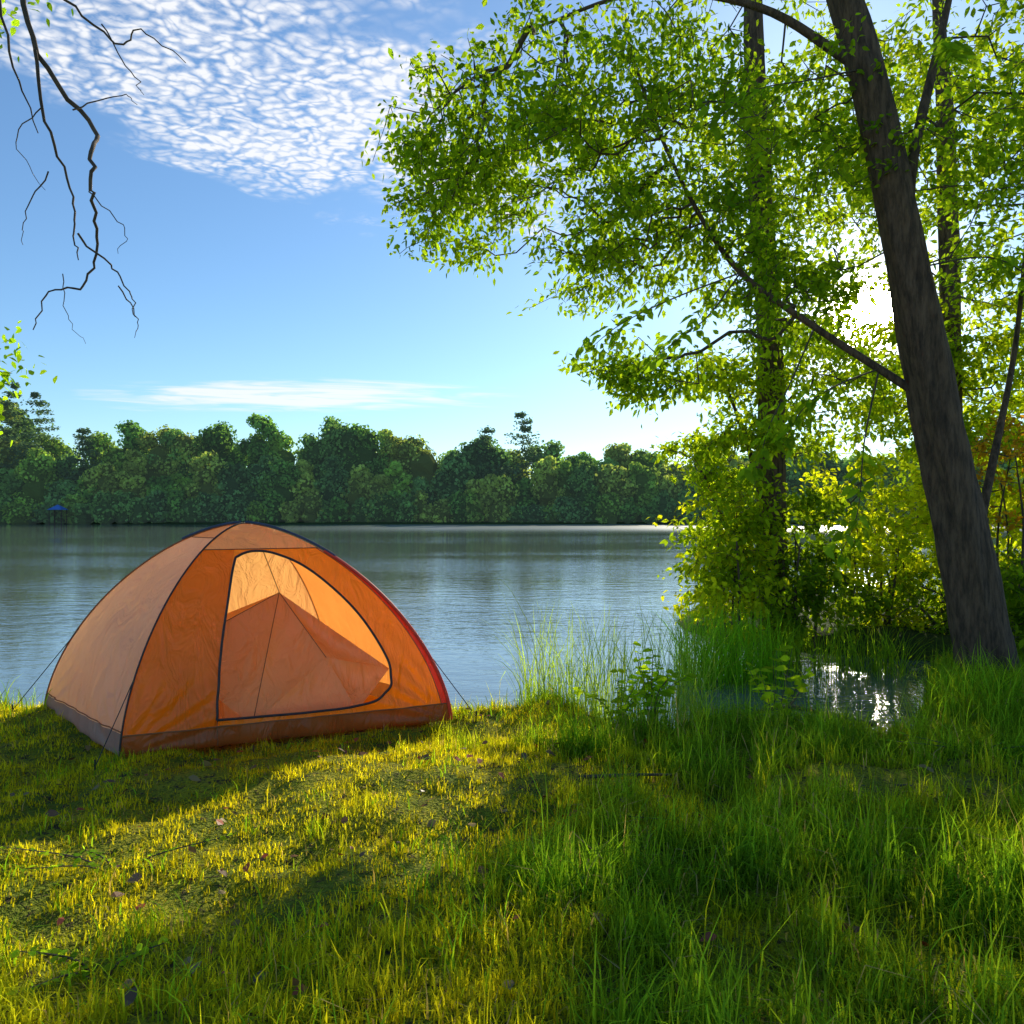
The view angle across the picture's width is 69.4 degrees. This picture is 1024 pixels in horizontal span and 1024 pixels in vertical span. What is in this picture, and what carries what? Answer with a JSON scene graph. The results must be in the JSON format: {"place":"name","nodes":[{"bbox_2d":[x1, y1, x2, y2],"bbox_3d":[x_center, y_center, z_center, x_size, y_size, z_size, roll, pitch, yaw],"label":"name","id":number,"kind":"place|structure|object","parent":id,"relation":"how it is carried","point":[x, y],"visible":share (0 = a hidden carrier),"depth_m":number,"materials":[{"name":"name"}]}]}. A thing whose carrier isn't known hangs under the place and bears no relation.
{"place":"outdoors","nodes":[
{"label":"outdoors","id":0,"kind":"place"},
{"bbox_2d":[0,524,1021,735],"bbox_3d":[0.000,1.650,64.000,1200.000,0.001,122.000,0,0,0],"label":"lake water","id":1,"kind":"structure","parent":0,"point":[433,583],"depth_m":15.36,"materials":[{"name":"blue liquid"}]},
{"bbox_2d":[469,573,791,725],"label":"reeds","id":2,"kind":"object","parent":1,"relation":"in","point":[591,690],"visible":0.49,"depth_m":5.72,"materials":[{"name":"green plant"}]},
{"bbox_2d":[626,590,827,705],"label":"reeds","id":3,"kind":"object","parent":1,"relation":"in","point":[740,666],"visible":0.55,"depth_m":7.12,"materials":[{"name":"green plant"}]},
{"bbox_2d":[724,610,946,685],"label":"reeds","id":4,"kind":"object","parent":1,"relation":"in","point":[878,664],"visible":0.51,"depth_m":7.60,"materials":[{"name":"green plant"}]},
{"bbox_2d":[0,520,1023,1023],"bbox_3d":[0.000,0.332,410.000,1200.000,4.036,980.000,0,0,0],"label":"ground","id":5,"kind":"structure","parent":0,"point":[24,904],"depth_m":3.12,"materials":[{"name":"green plant"}]},
{"bbox_2d":[47,505,67,523],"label":"blue shelter","id":6,"kind":"object","parent":5,"relation":"on","point":[57,507],"visible":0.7,"depth_m":98.14,"materials":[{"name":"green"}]},
{"bbox_2d":[6,936,170,994],"bbox_3d":[-1.298,1.390,2.281,0.428,0.152,0.268,0,0,-32],"label":"fallen branch","id":7,"kind":"object","parent":5,"relation":"on","point":[56,953],"visible":0.82,"depth_m":2.26,"materials":[{"name":"green plant"}]},
{"bbox_2d":[0,0,185,446],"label":"bare tree","id":8,"kind":"object","parent":5,"relation":"on","point":[5,374],"visible":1,"depth_m":4.50,"materials":[{"name":"brown plant"}]},
{"bbox_2d":[0,832,236,873],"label":"fallen branch","id":9,"kind":"object","parent":5,"relation":"on","point":[77,860],"visible":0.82,"depth_m":2.91,"materials":[{"name":"brown wood"}]},
{"bbox_2d":[12,521,476,770],"bbox_3d":[-1.840,0.776,5.032,2.965,1.432,1.402,0,0,-21],"label":"camping tent","id":10,"kind":"object","parent":5,"relation":"on","point":[233,632],"visible":0.99,"depth_m":4.84,"materials":[{"name":"orange fabric"}]},
{"bbox_2d":[0,380,1023,523],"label":"distant treeline","id":11,"kind":"object","parent":5,"relation":"on","point":[337,472],"visible":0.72,"depth_m":102.52,"materials":[{"name":"green plant"}]},
{"bbox_2d":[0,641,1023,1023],"bbox_3d":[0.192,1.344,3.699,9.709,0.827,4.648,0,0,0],"label":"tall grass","id":12,"kind":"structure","parent":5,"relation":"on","point":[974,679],"depth_m":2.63,"materials":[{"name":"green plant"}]},
{"bbox_2d":[10,673,1022,1023],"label":"fallen leaves","id":13,"kind":"object","parent":5,"relation":"on","point":[128,996],"depth_m":3.25,"materials":[{"name":"green plant"}]},
{"bbox_2d":[573,668,646,720],"bbox_3d":[0.729,1.333,5.062,0.542,0.459,0.418,0,0,33],"label":"sapling","id":14,"kind":"object","parent":5,"relation":"on","point":[642,693],"visible":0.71,"depth_m":5.02,"materials":[{"name":"green plant"}]},
{"bbox_2d":[633,641,697,715],"bbox_3d":[0.990,1.262,5.004,0.445,0.751,0.384,0,0,31],"label":"sapling","id":15,"kind":"object","parent":5,"relation":"on","point":[662,681],"visible":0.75,"depth_m":5.02,"materials":[{"name":"green plant"}]},
{"bbox_2d":[361,0,1023,675],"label":"leaning tree","id":16,"kind":"object","parent":5,"relation":"on","point":[967,560],"visible":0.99,"depth_m":6.63,"materials":[{"name":"green plant"}]},
{"bbox_2d":[648,477,807,655],"bbox_3d":[2.414,1.020,8.442,1.669,2.868,1.646,0,0,0],"label":"shrub","id":17,"kind":"object","parent":5,"relation":"on","point":[711,559],"visible":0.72,"depth_m":8.22,"materials":[{"name":"green plant"}]},
{"bbox_2d":[728,709,796,727],"bbox_3d":[1.550,1.341,4.618,0.213,0.140,0.434,0,0,-24],"label":"broadleaf weed","id":18,"kind":"object","parent":5,"relation":"on","point":[761,718],"visible":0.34,"depth_m":4.62,"materials":[{"name":"green plant"}]},
{"bbox_2d":[745,645,820,717],"bbox_3d":[1.800,1.382,5.078,0.494,0.913,0.733,0,0,32],"label":"sapling","id":19,"kind":"object","parent":5,"relation":"on","point":[798,679],"visible":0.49,"depth_m":5.15,"materials":[{"name":"green plant"}]},
{"bbox_2d":[613,0,989,650],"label":"lakeside tree","id":20,"kind":"object","parent":5,"relation":"on","point":[770,383],"visible":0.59,"depth_m":8.84,"materials":[{"name":"green plant"}]},
{"bbox_2d":[699,478,917,653],"bbox_3d":[3.485,0.707,8.622,2.457,2.269,1.727,0,0,0],"label":"shrub","id":21,"kind":"object","parent":5,"relation":"on","point":[813,577],"visible":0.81,"depth_m":8.46,"materials":[{"name":"green plant"}]},
{"bbox_2d":[760,832,903,880],"bbox_3d":[1.290,1.381,2.983,0.554,0.145,0.288,0,0,36],"label":"broadleaf weed","id":22,"kind":"object","parent":5,"relation":"on","point":[901,877],"visible":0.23,"depth_m":2.90,"materials":[{"name":"green plant"}]},
{"bbox_2d":[685,0,1023,600],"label":"shore tree","id":23,"kind":"object","parent":5,"relation":"on","point":[954,322],"visible":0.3,"depth_m":10.68,"materials":[{"name":"green plant"}]},
{"bbox_2d":[787,448,942,632],"bbox_3d":[4.699,0.452,9.070,2.524,2.458,1.747,0,0,0],"label":"shrub","id":24,"kind":"object","parent":5,"relation":"on","point":[899,543],"visible":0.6,"depth_m":8.84,"materials":[{"name":"green plant"}]},
{"bbox_2d":[802,544,1020,639],"bbox_3d":[5.154,1.006,8.879,3.229,1.232,1.486,0,0,0],"label":"shrub","id":25,"kind":"object","parent":5,"relation":"on","point":[939,611],"visible":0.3,"depth_m":8.82,"materials":[{"name":"green plant"}]},
{"bbox_2d":[880,731,1023,757],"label":"fallen branch","id":26,"kind":"object","parent":5,"relation":"on","point":[999,748],"visible":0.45,"depth_m":4.16,"materials":[{"name":"brown wood"}]},
{"bbox_2d":[882,403,1023,616],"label":"shrub","id":27,"kind":"object","parent":5,"relation":"on","point":[1004,498],"visible":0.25,"depth_m":9.45,"materials":[{"name":"green plant"}]},
{"bbox_2d":[911,410,1023,639],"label":"red leaved shrub","id":28,"kind":"object","parent":5,"relation":"on","point":[981,448],"visible":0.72,"depth_m":8.38,"materials":[{"name":"green plant"}]},
{"bbox_2d":[919,553,1023,658],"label":"shrub","id":29,"kind":"object","parent":5,"relation":"on","point":[1015,601],"visible":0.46,"depth_m":7.20,"materials":[{"name":"green plant"}]},
{"bbox_2d":[999,538,1021,560],"bbox_3d":[7.883,-0.321,9.519,2.480,3.849,2.465,0,0,0],"label":"shrub","id":30,"kind":"object","parent":5,"relation":"on","point":[1019,548],"visible":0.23,"depth_m":10.14,"materials":[{"name":"yellow plant"}]},
{"bbox_2d":[0,0,1023,471],"label":"sky","id":31,"kind":"structure","parent":0,"point":[259,271],"materials":[{"name":"blue"}]}
]}

